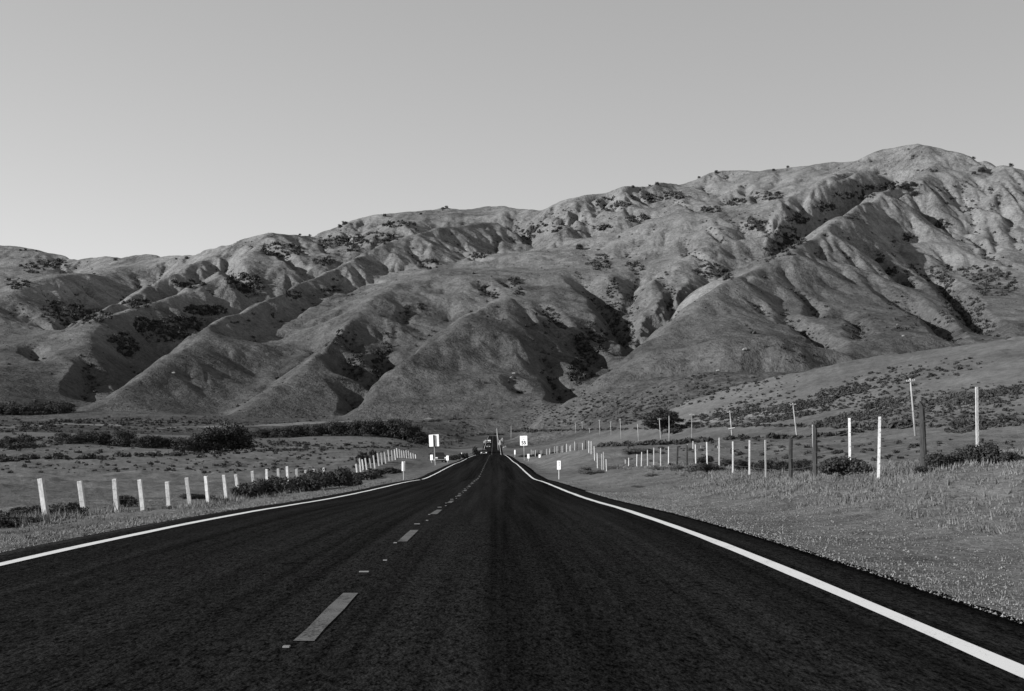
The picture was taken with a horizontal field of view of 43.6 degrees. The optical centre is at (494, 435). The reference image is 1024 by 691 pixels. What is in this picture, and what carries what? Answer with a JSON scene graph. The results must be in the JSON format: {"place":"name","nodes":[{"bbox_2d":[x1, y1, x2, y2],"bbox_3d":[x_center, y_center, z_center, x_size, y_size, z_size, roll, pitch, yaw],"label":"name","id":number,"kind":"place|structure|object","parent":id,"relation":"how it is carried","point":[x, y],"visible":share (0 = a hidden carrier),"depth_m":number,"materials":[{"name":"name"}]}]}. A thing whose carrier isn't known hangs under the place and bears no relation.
{"place":"outdoors","nodes":[
{"label":"outdoors","id":0,"kind":"place"},
{"bbox_2d":[0,144,1023,448],"bbox_3d":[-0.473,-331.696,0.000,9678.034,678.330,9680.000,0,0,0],"label":"hills","id":1,"kind":"structure","parent":0,"point":[444,380],"depth_m":1806.85,"materials":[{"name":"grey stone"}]},
{"bbox_2d":[3,406,19,414],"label":"tree","id":2,"kind":"object","parent":1,"relation":"on","point":[13,410],"visible":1,"depth_m":1128.13,"materials":[{"name":"black plant"}]},
{"bbox_2d":[19,405,34,414],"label":"tree","id":3,"kind":"object","parent":1,"relation":"on","point":[23,409],"visible":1,"depth_m":1126.94,"materials":[{"name":"black plant"}]},
{"bbox_2d":[25,404,39,413],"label":"tree","id":4,"kind":"object","parent":1,"relation":"on","point":[33,405],"visible":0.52,"depth_m":1140.45,"materials":[{"name":"black plant"}]},
{"bbox_2d":[33,405,51,414],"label":"tree","id":5,"kind":"object","parent":1,"relation":"on","point":[39,409],"visible":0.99,"depth_m":1127.59,"materials":[{"name":"black plant"}]},
{"bbox_2d":[50,402,66,413],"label":"tree","id":6,"kind":"object","parent":1,"relation":"on","point":[55,408],"visible":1,"depth_m":1128.61,"materials":[{"name":"black plant"}]},
{"bbox_2d":[56,404,71,412],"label":"tree","id":7,"kind":"object","parent":1,"relation":"on","point":[66,407],"visible":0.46,"depth_m":1142.85,"materials":[{"name":"black plant"}]},
{"bbox_2d":[64,402,75,411],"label":"tree","id":8,"kind":"object","parent":1,"relation":"on","point":[71,404],"visible":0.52,"depth_m":1158.59,"materials":[{"name":"black plant"}]},
{"bbox_2d":[0,148,1023,413],"bbox_3d":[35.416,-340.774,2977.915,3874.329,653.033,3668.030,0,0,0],"label":"hill brush","id":9,"kind":"object","parent":1,"relation":"on","point":[250,286],"visible":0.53,"depth_m":2132.67,"materials":[{"name":"black plant"}]},
{"bbox_2d":[0,436,1023,690],"bbox_3d":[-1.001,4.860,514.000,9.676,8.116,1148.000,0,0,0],"label":"road","id":10,"kind":"structure","parent":0,"point":[504,574],"depth_m":9.34,"materials":[{"name":"black asphalt"}]},
{"bbox_2d":[0,438,487,565],"bbox_3d":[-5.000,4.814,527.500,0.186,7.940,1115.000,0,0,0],"label":"road edge line","id":11,"kind":"object","parent":10,"relation":"on","point":[60,550],"visible":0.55,"depth_m":17.75,"materials":[{"name":"white paint"}]},
{"bbox_2d":[293,441,492,640],"bbox_3d":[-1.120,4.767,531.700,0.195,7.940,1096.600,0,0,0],"label":"road centre line","id":12,"kind":"object","parent":10,"relation":"on","point":[328,615],"visible":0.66,"depth_m":8.77,"materials":[{"name":"paint"}]},
{"bbox_2d":[498,439,1023,677],"bbox_3d":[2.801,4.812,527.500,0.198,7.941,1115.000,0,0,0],"label":"road edge line","id":13,"kind":"object","parent":10,"relation":"on","point":[1004,663],"visible":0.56,"depth_m":9.50,"materials":[{"name":"white paint"}]},
{"bbox_2d":[0,336,1023,620],"bbox_3d":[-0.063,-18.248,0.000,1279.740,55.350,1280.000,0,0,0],"label":"ground","id":14,"kind":"structure","parent":0,"point":[1000,362],"depth_m":116.75,"materials":[{"name":"grey plant"}]},
{"bbox_2d":[0,507,24,515],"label":"shrub","id":15,"kind":"object","parent":14,"relation":"on","point":[10,510],"visible":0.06,"depth_m":50.18,"materials":[{"name":"grey plant"}]},
{"bbox_2d":[0,436,27,449],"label":"tree","id":16,"kind":"object","parent":14,"relation":"on","point":[9,441],"visible":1,"depth_m":288.76,"materials":[{"name":"black plant"}]},
{"bbox_2d":[0,514,43,527],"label":"shrub","id":17,"kind":"object","parent":14,"relation":"on","point":[7,521],"visible":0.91,"depth_m":30.47,"materials":[{"name":"grey plant"}]},
{"bbox_2d":[16,433,39,448],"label":"tree","id":18,"kind":"object","parent":14,"relation":"on","point":[31,439],"visible":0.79,"depth_m":329.81,"materials":[{"name":"black plant"}]},
{"bbox_2d":[3,504,68,516],"bbox_3d":[-17.198,2.936,47.994,1.758,0.688,2.698,0,0,23],"label":"shrub","id":19,"kind":"object","parent":14,"relation":"on","point":[33,508],"visible":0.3,"depth_m":47.33,"materials":[{"name":"grey plant"}]},
{"bbox_2d":[54,433,71,441],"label":"tree","id":20,"kind":"object","parent":14,"relation":"on","point":[62,435],"visible":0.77,"depth_m":409.23,"materials":[{"name":"black plant"}]},
{"bbox_2d":[51,509,83,515],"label":"shrub","id":21,"kind":"object","parent":14,"relation":"on","point":[69,512],"visible":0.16,"depth_m":34.93,"materials":[{"name":"grey plant"}]},
{"bbox_2d":[49,502,89,510],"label":"shrub","id":22,"kind":"object","parent":14,"relation":"on","point":[72,506],"visible":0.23,"depth_m":49.56,"materials":[{"name":"grey plant"}]},
{"bbox_2d":[64,435,85,443],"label":"tree","id":23,"kind":"object","parent":14,"relation":"on","point":[75,440],"visible":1,"depth_m":394.21,"materials":[{"name":"black plant"}]},
{"bbox_2d":[73,506,88,515],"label":"shrub","id":24,"kind":"object","parent":14,"relation":"on","point":[83,509],"visible":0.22,"depth_m":35.46,"materials":[{"name":"grey plant"}]},
{"bbox_2d":[71,432,99,443],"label":"tree","id":25,"kind":"object","parent":14,"relation":"on","point":[88,438],"visible":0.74,"depth_m":398.11,"materials":[{"name":"black plant"}]},
{"bbox_2d":[86,431,111,443],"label":"tree","id":26,"kind":"object","parent":14,"relation":"on","point":[96,434],"visible":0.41,"depth_m":409.20,"materials":[{"name":"black plant"}]},
{"bbox_2d":[97,432,120,444],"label":"tree","id":27,"kind":"object","parent":14,"relation":"on","point":[106,436],"visible":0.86,"depth_m":403.71,"materials":[{"name":"black plant"}]},
{"bbox_2d":[111,430,131,446],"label":"tree","id":28,"kind":"object","parent":14,"relation":"on","point":[126,441],"visible":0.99,"depth_m":398.90,"materials":[{"name":"black plant"}]},
{"bbox_2d":[112,494,137,506],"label":"shrub","id":29,"kind":"object","parent":14,"relation":"on","point":[125,499],"visible":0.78,"depth_m":59.77,"materials":[{"name":"grey plant"}]},
{"bbox_2d":[120,430,138,444],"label":"tree","id":30,"kind":"object","parent":14,"relation":"on","point":[134,434],"visible":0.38,"depth_m":404.34,"materials":[{"name":"black plant"}]},
{"bbox_2d":[130,437,147,447],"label":"tree","id":31,"kind":"object","parent":14,"relation":"on","point":[138,442],"visible":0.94,"depth_m":397.04,"materials":[{"name":"black plant"}]},
{"bbox_2d":[139,435,158,447],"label":"tree","id":32,"kind":"object","parent":14,"relation":"on","point":[148,438],"visible":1,"depth_m":398.28,"materials":[{"name":"black plant"}]},
{"bbox_2d":[149,435,168,448],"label":"tree","id":33,"kind":"object","parent":14,"relation":"on","point":[159,438],"visible":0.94,"depth_m":401.04,"materials":[{"name":"black plant"}]},
{"bbox_2d":[159,436,176,448],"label":"tree","id":34,"kind":"object","parent":14,"relation":"on","point":[170,442],"visible":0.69,"depth_m":403.75,"materials":[{"name":"black plant"}]},
{"bbox_2d":[37,466,324,515],"bbox_3d":[-12.064,2.562,63.699,0.636,2.825,58.766,0,0,0],"label":"wire fence","id":35,"kind":"object","parent":14,"relation":"on","point":[43,494],"visible":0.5,"depth_m":43.52,"materials":[{"name":"grey wood"}]},
{"bbox_2d":[170,437,194,451],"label":"tree","id":36,"kind":"object","parent":14,"relation":"on","point":[188,445],"visible":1,"depth_m":279.51,"materials":[{"name":"black plant"}]},
{"bbox_2d":[178,494,215,498],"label":"shrub","id":37,"kind":"object","parent":14,"relation":"on","point":[199,496],"visible":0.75,"depth_m":74.42,"materials":[{"name":"black plant"}]},
{"bbox_2d":[190,432,207,451],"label":"tree","id":38,"kind":"object","parent":14,"relation":"on","point":[194,437],"visible":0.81,"depth_m":282.81,"materials":[{"name":"black plant"}]},
{"bbox_2d":[193,427,222,451],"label":"tree","id":39,"kind":"object","parent":14,"relation":"on","point":[213,437],"visible":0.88,"depth_m":283.81,"materials":[{"name":"black plant"}]},
{"bbox_2d":[201,426,236,451],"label":"tree","id":40,"kind":"object","parent":14,"relation":"on","point":[225,447],"visible":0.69,"depth_m":285.74,"materials":[{"name":"black plant"}]},
{"bbox_2d":[215,421,251,449],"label":"tree","id":41,"kind":"object","parent":14,"relation":"on","point":[238,432],"visible":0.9,"depth_m":288.25,"materials":[{"name":"black plant"}]},
{"bbox_2d":[233,433,255,449],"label":"tree","id":42,"kind":"object","parent":14,"relation":"on","point":[249,445],"visible":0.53,"depth_m":291.82,"materials":[{"name":"black plant"}]},
{"bbox_2d":[229,483,262,499],"bbox_3d":[-11.226,2.602,58.211,1.533,0.964,1.527,0,0,-5],"label":"shrub","id":43,"kind":"object","parent":14,"relation":"on","point":[250,491],"visible":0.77,"depth_m":57.81,"materials":[{"name":"grey plant"}]},
{"bbox_2d":[247,428,267,437],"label":"tree","id":44,"kind":"object","parent":14,"relation":"on","point":[258,432],"visible":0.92,"depth_m":549.32,"materials":[{"name":"black plant"}]},
{"bbox_2d":[247,478,284,495],"bbox_3d":[-11.052,2.568,61.046,2.179,1.101,1.420,0,0,-4],"label":"shrub","id":45,"kind":"object","parent":14,"relation":"on","point":[270,486],"visible":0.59,"depth_m":60.86,"materials":[{"name":"grey plant"}]},
{"bbox_2d":[266,427,281,437],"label":"tree","id":46,"kind":"object","parent":14,"relation":"on","point":[275,432],"visible":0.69,"depth_m":548.25,"materials":[{"name":"black plant"}]},
{"bbox_2d":[265,475,296,493],"bbox_3d":[-10.563,2.569,64.073,1.998,1.096,1.680,0,0,36],"label":"shrub","id":47,"kind":"object","parent":14,"relation":"on","point":[287,484],"visible":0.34,"depth_m":63.78,"materials":[{"name":"grey plant"}]},
{"bbox_2d":[278,426,300,437],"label":"tree","id":48,"kind":"object","parent":14,"relation":"on","point":[288,432],"visible":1,"depth_m":544.04,"materials":[{"name":"black plant"}]},
{"bbox_2d":[287,424,312,436],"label":"tree","id":49,"kind":"object","parent":14,"relation":"on","point":[302,427],"visible":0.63,"depth_m":550.20,"materials":[{"name":"black plant"}]},
{"bbox_2d":[292,474,322,491],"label":"shrub","id":50,"kind":"object","parent":14,"relation":"on","point":[310,483],"visible":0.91,"depth_m":66.57,"materials":[{"name":"grey plant"}]},
{"bbox_2d":[301,424,322,435],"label":"tree","id":51,"kind":"object","parent":14,"relation":"on","point":[315,428],"visible":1,"depth_m":546.88,"materials":[{"name":"black plant"}]},
{"bbox_2d":[300,469,334,487],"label":"shrub","id":52,"kind":"object","parent":14,"relation":"on","point":[326,479],"visible":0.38,"depth_m":69.56,"materials":[{"name":"grey plant"}]},
{"bbox_2d":[321,421,342,435],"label":"tree","id":53,"kind":"object","parent":14,"relation":"on","point":[329,428],"visible":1,"depth_m":548.45,"materials":[{"name":"black plant"}]},
{"bbox_2d":[323,466,354,486],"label":"shrub","id":54,"kind":"object","parent":14,"relation":"on","point":[342,476],"visible":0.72,"depth_m":73.91,"materials":[{"name":"grey plant"}]},
{"bbox_2d":[331,421,349,434],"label":"tree","id":55,"kind":"object","parent":14,"relation":"on","point":[341,426],"visible":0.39,"depth_m":554.27,"materials":[{"name":"black plant"}]},
{"bbox_2d":[340,420,361,435],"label":"tree","id":56,"kind":"object","parent":14,"relation":"on","point":[354,425],"visible":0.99,"depth_m":548.05,"materials":[{"name":"black plant"}]},
{"bbox_2d":[346,474,362,486],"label":"shrub","id":57,"kind":"object","parent":14,"relation":"on","point":[357,480],"visible":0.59,"depth_m":78.73,"materials":[{"name":"grey plant"}]},
{"bbox_2d":[355,452,370,464],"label":"shrub","id":58,"kind":"object","parent":14,"relation":"on","point":[362,455],"visible":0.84,"depth_m":149.69,"materials":[{"name":"black plant"}]},
{"bbox_2d":[350,471,378,479],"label":"shrub","id":59,"kind":"object","parent":14,"relation":"on","point":[368,475],"visible":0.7,"depth_m":107.35,"materials":[{"name":"grey plant"}]},
{"bbox_2d":[358,419,381,436],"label":"tree","id":60,"kind":"object","parent":14,"relation":"on","point":[369,430],"visible":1,"depth_m":547.00,"materials":[{"name":"black plant"}]},
{"bbox_2d":[369,449,376,462],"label":"shrub","id":61,"kind":"object","parent":14,"relation":"on","point":[372,453],"visible":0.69,"depth_m":154.58,"materials":[{"name":"black plant"}]},
{"bbox_2d":[362,468,386,477],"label":"shrub","id":62,"kind":"object","parent":14,"relation":"on","point":[379,472],"visible":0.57,"depth_m":111.77,"materials":[{"name":"grey plant"}]},
{"bbox_2d":[371,419,387,435],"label":"tree","id":63,"kind":"object","parent":14,"relation":"on","point":[378,421],"visible":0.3,"depth_m":553.04,"materials":[{"name":"black plant"}]},
{"bbox_2d":[355,448,415,472],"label":"wire fence","id":64,"kind":"object","parent":14,"relation":"on","point":[381,459],"visible":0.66,"depth_m":148.94,"materials":[{"name":"grey wood"}]},
{"bbox_2d":[374,419,396,436],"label":"tree","id":65,"kind":"object","parent":14,"relation":"on","point":[387,424],"visible":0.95,"depth_m":549.19,"materials":[{"name":"black plant"}]},
{"bbox_2d":[380,467,401,473],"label":"shrub","id":66,"kind":"object","parent":14,"relation":"on","point":[391,470],"visible":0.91,"depth_m":117.23,"materials":[{"name":"black plant"}]},
{"bbox_2d":[389,418,414,439],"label":"tree","id":67,"kind":"object","parent":14,"relation":"on","point":[407,428],"visible":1,"depth_m":546.76,"materials":[{"name":"black plant"}]},
{"bbox_2d":[0,400,806,428],"bbox_3d":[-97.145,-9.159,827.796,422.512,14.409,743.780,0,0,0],"label":"trees","id":68,"kind":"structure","parent":14,"relation":"on","point":[306,423],"depth_m":893.49,"materials":[{"name":"black plant"}]},
{"bbox_2d":[399,423,422,438],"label":"tree","id":69,"kind":"object","parent":14,"relation":"on","point":[417,427],"visible":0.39,"depth_m":552.05,"materials":[{"name":"black plant"}]},
{"bbox_2d":[407,429,428,442],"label":"tree","id":70,"kind":"object","parent":14,"relation":"on","point":[420,434],"visible":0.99,"depth_m":547.42,"materials":[{"name":"black plant"}]},
{"bbox_2d":[415,434,430,444],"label":"tree","id":71,"kind":"object","parent":14,"relation":"on","point":[426,437],"visible":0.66,"depth_m":550.80,"materials":[{"name":"black plant"}]},
{"bbox_2d":[429,434,438,464],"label":"road sign","id":72,"kind":"object","parent":14,"relation":"on","point":[433,440],"visible":0.94,"depth_m":160.99,"materials":[{"name":"white metal"}]},
{"bbox_2d":[431,452,446,461],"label":"car","id":73,"kind":"object","parent":14,"relation":"on","point":[440,456],"visible":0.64,"depth_m":188.76,"materials":[{"name":"black paint"}]},
{"bbox_2d":[449,455,460,459],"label":"shrub","id":74,"kind":"object","parent":14,"relation":"on","point":[454,457],"visible":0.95,"depth_m":214.38,"materials":[{"name":"black plant"}]},
{"bbox_2d":[458,453,468,457],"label":"shrub","id":75,"kind":"object","parent":14,"relation":"on","point":[463,455],"visible":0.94,"depth_m":234.66,"materials":[{"name":"black plant"}]},
{"bbox_2d":[0,357,1023,472],"bbox_3d":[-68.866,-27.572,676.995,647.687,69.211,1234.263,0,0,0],"label":"field brush","id":76,"kind":"object","parent":14,"relation":"on","point":[859,416],"visible":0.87,"depth_m":322.93,"materials":[{"name":"grey plant"}]},
{"bbox_2d":[0,445,1023,615],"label":"grass","id":77,"kind":"structure","parent":14,"relation":"on","point":[758,478],"depth_m":28.41,"materials":[{"name":"grey plant"}]},
{"bbox_2d":[520,436,526,460],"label":"speed limit sign","id":78,"kind":"object","parent":14,"relation":"on","point":[523,440],"visible":1,"depth_m":204.97,"materials":[{"name":"white metal"}]},
{"bbox_2d":[557,461,560,478],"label":"object marker","id":79,"kind":"object","parent":14,"relation":"on","point":[558,465],"visible":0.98,"depth_m":89.97,"materials":[{"name":"white paint"}]},
{"bbox_2d":[535,440,606,470],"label":"wire fence","id":80,"kind":"object","parent":14,"relation":"on","point":[566,445],"visible":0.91,"depth_m":148.00,"materials":[{"name":"white paint"}]},
{"bbox_2d":[578,469,604,474],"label":"shrub","id":81,"kind":"object","parent":14,"relation":"on","point":[589,472],"visible":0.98,"depth_m":91.54,"materials":[{"name":"grey plant"}]},
{"bbox_2d":[621,447,655,452],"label":"shrub","id":82,"kind":"object","parent":14,"relation":"on","point":[636,450],"visible":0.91,"depth_m":129.12,"materials":[{"name":"grey plant"}]},
{"bbox_2d":[636,409,685,433],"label":"cypress tree","id":83,"kind":"object","parent":14,"relation":"on","point":[666,416],"visible":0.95,"depth_m":517.72,"materials":[{"name":"black plant"}]},
{"bbox_2d":[666,427,682,433],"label":"shrub","id":84,"kind":"object","parent":14,"relation":"on","point":[674,430],"visible":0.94,"depth_m":504.41,"materials":[{"name":"grey plant"}]},
{"bbox_2d":[669,464,689,470],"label":"shrub","id":85,"kind":"object","parent":14,"relation":"on","point":[677,467],"visible":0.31,"depth_m":70.00,"materials":[{"name":"grey plant"}]},
{"bbox_2d":[682,462,705,471],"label":"shrub","id":86,"kind":"object","parent":14,"relation":"on","point":[692,467],"visible":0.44,"depth_m":64.09,"materials":[{"name":"grey plant"}]},
{"bbox_2d":[693,455,714,462],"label":"shrub","id":87,"kind":"object","parent":14,"relation":"on","point":[702,459],"visible":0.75,"depth_m":77.91,"materials":[{"name":"grey plant"}]},
{"bbox_2d":[696,463,719,471],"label":"shrub","id":88,"kind":"object","parent":14,"relation":"on","point":[706,467],"visible":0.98,"depth_m":61.81,"materials":[{"name":"grey plant"}]},
{"bbox_2d":[717,459,734,466],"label":"shrub","id":89,"kind":"object","parent":14,"relation":"on","point":[725,461],"visible":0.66,"depth_m":65.75,"materials":[{"name":"grey plant"}]},
{"bbox_2d":[733,459,753,469],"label":"shrub","id":90,"kind":"object","parent":14,"relation":"on","point":[739,464],"visible":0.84,"depth_m":59.78,"materials":[{"name":"grey plant"}]},
{"bbox_2d":[750,459,775,471],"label":"shrub","id":91,"kind":"object","parent":14,"relation":"on","point":[761,465],"visible":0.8,"depth_m":55.76,"materials":[{"name":"grey plant"}]},
{"bbox_2d":[772,460,788,470],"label":"shrub","id":92,"kind":"object","parent":14,"relation":"on","point":[778,465],"visible":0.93,"depth_m":51.66,"materials":[{"name":"grey plant"}]},
{"bbox_2d":[790,403,796,434],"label":"telegraph pole","id":93,"kind":"object","parent":14,"relation":"on","point":[794,417],"visible":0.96,"depth_m":239.90,"materials":[{"name":"grey wood"}]},
{"bbox_2d":[625,387,978,478],"bbox_3d":[10.897,1.180,72.790,1.377,4.285,94.539,0,0,2],"label":"wire fence","id":94,"kind":"object","parent":14,"relation":"on","point":[922,439],"visible":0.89,"depth_m":32.00,"materials":[{"name":"white paint"}]},
{"bbox_2d":[793,459,811,472],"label":"shrub","id":95,"kind":"object","parent":14,"relation":"on","point":[796,465],"visible":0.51,"depth_m":47.78,"materials":[{"name":"grey plant"}]},
{"bbox_2d":[802,464,812,471],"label":"shrub","id":96,"kind":"object","parent":14,"relation":"on","point":[807,468],"visible":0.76,"depth_m":45.93,"materials":[{"name":"grey plant"}]},
{"bbox_2d":[817,455,871,475],"bbox_3d":[8.470,0.751,30.970,1.349,0.550,0.879,0,0,23],"label":"shrub","id":97,"kind":"object","parent":14,"relation":"on","point":[833,464],"visible":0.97,"depth_m":30.80,"materials":[{"name":"grey plant"}]},
{"bbox_2d":[906,378,915,435],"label":"telegraph pole","id":98,"kind":"object","parent":14,"relation":"on","point":[914,426],"visible":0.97,"depth_m":164.90,"materials":[{"name":"grey wood"}]},
{"bbox_2d":[914,465,934,473],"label":"shrub","id":99,"kind":"object","parent":14,"relation":"on","point":[924,469],"visible":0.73,"depth_m":24.94,"materials":[{"name":"grey plant"}]},
{"bbox_2d":[923,452,961,467],"bbox_3d":[8.568,0.499,24.614,0.772,0.343,0.649,0,0,-39],"label":"shrub","id":100,"kind":"object","parent":14,"relation":"on","point":[935,460],"visible":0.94,"depth_m":24.43,"materials":[{"name":"grey plant"}]},
{"bbox_2d":[946,450,976,463],"bbox_3d":[8.980,0.424,24.613,0.623,0.321,0.406,0,0,33],"label":"shrub","id":101,"kind":"object","parent":14,"relation":"on","point":[957,455],"visible":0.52,"depth_m":24.55,"materials":[{"name":"grey plant"}]},
{"bbox_2d":[960,441,1001,462],"bbox_3d":[9.256,0.334,24.327,0.723,0.459,0.726,0,0,30],"label":"shrub","id":102,"kind":"object","parent":14,"relation":"on","point":[985,451],"visible":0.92,"depth_m":24.20,"materials":[{"name":"grey plant"}]},
{"bbox_2d":[992,451,1020,462],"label":"shrub","id":103,"kind":"object","parent":14,"relation":"on","point":[1009,455],"visible":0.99,"depth_m":23.97,"materials":[{"name":"grey plant"}]},
{"bbox_2d":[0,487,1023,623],"bbox_3d":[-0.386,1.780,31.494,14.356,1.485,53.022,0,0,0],"label":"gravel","id":104,"kind":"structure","parent":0,"point":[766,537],"depth_m":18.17,"materials":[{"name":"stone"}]},
{"bbox_2d":[0,0,1023,259],"label":"sky","id":105,"kind":"structure","parent":0,"point":[161,128],"materials":[{"name":"grey"}]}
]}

